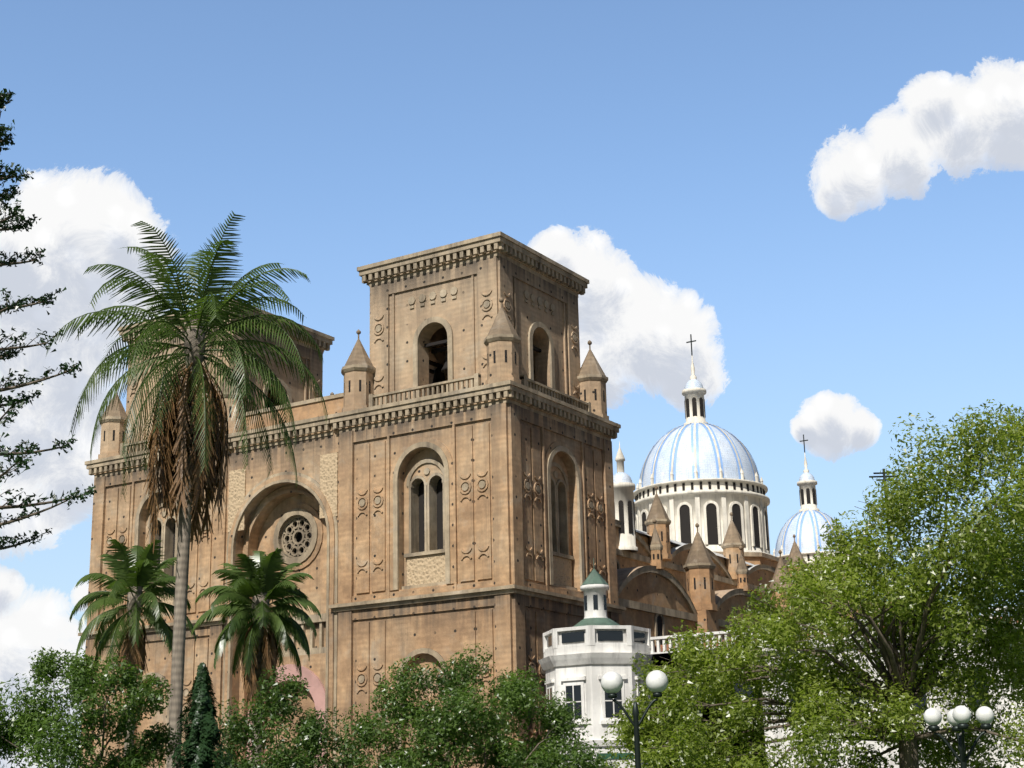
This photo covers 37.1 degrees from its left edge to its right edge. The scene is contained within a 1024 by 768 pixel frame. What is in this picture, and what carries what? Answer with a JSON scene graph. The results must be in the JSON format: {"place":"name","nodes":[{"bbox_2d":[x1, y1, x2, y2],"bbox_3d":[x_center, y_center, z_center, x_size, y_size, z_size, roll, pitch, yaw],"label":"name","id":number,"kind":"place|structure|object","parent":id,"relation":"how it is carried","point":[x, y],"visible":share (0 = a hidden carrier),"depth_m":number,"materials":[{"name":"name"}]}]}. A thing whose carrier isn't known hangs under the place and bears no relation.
{"place":"outdoors","nodes":[
{"label":"outdoors","id":0,"kind":"place"},
{"bbox_2d":[78,300,334,767],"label":"cathedral tower","id":1,"kind":"structure","parent":0,"point":[115,515],"depth_m":105.38,"materials":[{"name":"beige stone"}]},
{"bbox_2d":[328,231,625,767],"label":"cathedral tower","id":2,"kind":"structure","parent":0,"point":[474,425],"depth_m":93.68,"materials":[{"name":"beige stone"}]},
{"bbox_2d":[0,0,1023,767],"label":"sky","id":3,"kind":"structure","parent":0,"point":[827,196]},
{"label":"streets and pavement","id":4,"kind":"structure","parent":0,"visible":0},
{"bbox_2d":[0,88,96,549],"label":"araucaria tree","id":5,"kind":"object","parent":4,"relation":"on","point":[6,195],"visible":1,"depth_m":21.37,"materials":[{"name":"green plant"}]},
{"bbox_2d":[0,646,185,767],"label":"tree","id":6,"kind":"object","parent":4,"relation":"on","point":[38,725],"visible":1,"depth_m":37.07,"materials":[{"name":"green plant"}]},
{"bbox_2d":[69,539,196,755],"bbox_3d":[-14.294,11.867,57.355,4.669,12.106,4.941,-11,-18,31],"label":"palm","id":7,"kind":"object","parent":4,"relation":"on","point":[136,573],"visible":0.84,"depth_m":57.86,"materials":[{"name":"green plant"}]},
{"bbox_2d":[46,210,327,767],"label":"tall palm","id":8,"kind":"object","parent":4,"relation":"on","point":[190,413],"visible":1,"depth_m":46.97,"materials":[{"name":"green plant"}]},
{"bbox_2d":[169,662,233,767],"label":"cypress tree","id":9,"kind":"object","parent":4,"relation":"on","point":[201,729],"visible":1,"depth_m":38.03,"materials":[{"name":"green plant"}]},
{"bbox_2d":[191,548,321,765],"bbox_3d":[-9.473,11.704,56.069,4.651,11.518,4.356,5,-17,-22],"label":"palm","id":10,"kind":"object","parent":4,"relation":"on","point":[261,581],"visible":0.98,"depth_m":56.55,"materials":[{"name":"green plant"}]},
{"bbox_2d":[212,664,370,767],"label":"tree","id":11,"kind":"object","parent":4,"relation":"on","point":[307,741],"visible":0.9,"depth_m":42.21,"materials":[{"name":"green plant"}]},
{"bbox_2d":[341,642,620,767],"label":"tree","id":12,"kind":"object","parent":4,"relation":"on","point":[432,727],"visible":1,"depth_m":40.91,"materials":[{"name":"green plant"}]},
{"bbox_2d":[601,670,667,767],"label":"street lamp","id":13,"kind":"object","parent":4,"relation":"on","point":[656,683],"visible":1,"depth_m":28.29,"materials":[{"name":"glass"}]},
{"bbox_2d":[601,399,1023,767],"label":"tree","id":14,"kind":"object","parent":4,"relation":"on","point":[989,562],"visible":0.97,"depth_m":33.15,"materials":[{"name":"green plant"}]},
{"bbox_2d":[924,705,993,767],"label":"street lamp","id":15,"kind":"object","parent":4,"relation":"on","point":[958,718],"visible":1,"depth_m":25.23,"materials":[{"name":"glass"}]},
{"label":"ground","id":16,"kind":"structure","parent":0,"visible":0},
{"bbox_2d":[220,393,343,767],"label":"facade","id":17,"kind":"structure","parent":16,"relation":"on","point":[278,509],"depth_m":98.16,"materials":[{"name":"stone"}]},
{"bbox_2d":[615,486,943,644],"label":"cathedral nave","id":18,"kind":"structure","parent":16,"relation":"on","point":[666,583],"depth_m":110.18,"materials":[{"name":"brown brick"}]},
{"bbox_2d":[613,441,637,552],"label":"turret","id":19,"kind":"object","parent":18,"relation":"on","point":[624,489],"visible":0.81,"depth_m":116.77,"materials":[{"name":"beige paint"}]},
{"bbox_2d":[633,334,786,568],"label":"dome","id":20,"kind":"structure","parent":18,"relation":"on","point":[700,471],"depth_m":148.81,"materials":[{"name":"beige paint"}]},
{"bbox_2d":[773,434,860,589],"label":"dome","id":21,"kind":"structure","parent":18,"relation":"on","point":[807,521],"depth_m":175.90,"materials":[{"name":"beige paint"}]},
{"bbox_2d":[869,469,896,586],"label":"utility pole","id":22,"kind":"object","parent":18,"relation":"attached to","point":[884,476],"visible":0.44,"depth_m":170.37,"materials":[{"name":"metal"}]},
{"bbox_2d":[538,558,1023,767],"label":"white corner building","id":23,"kind":"structure","parent":16,"relation":"on","point":[580,659],"depth_m":79.99,"materials":[{"name":"paint"}]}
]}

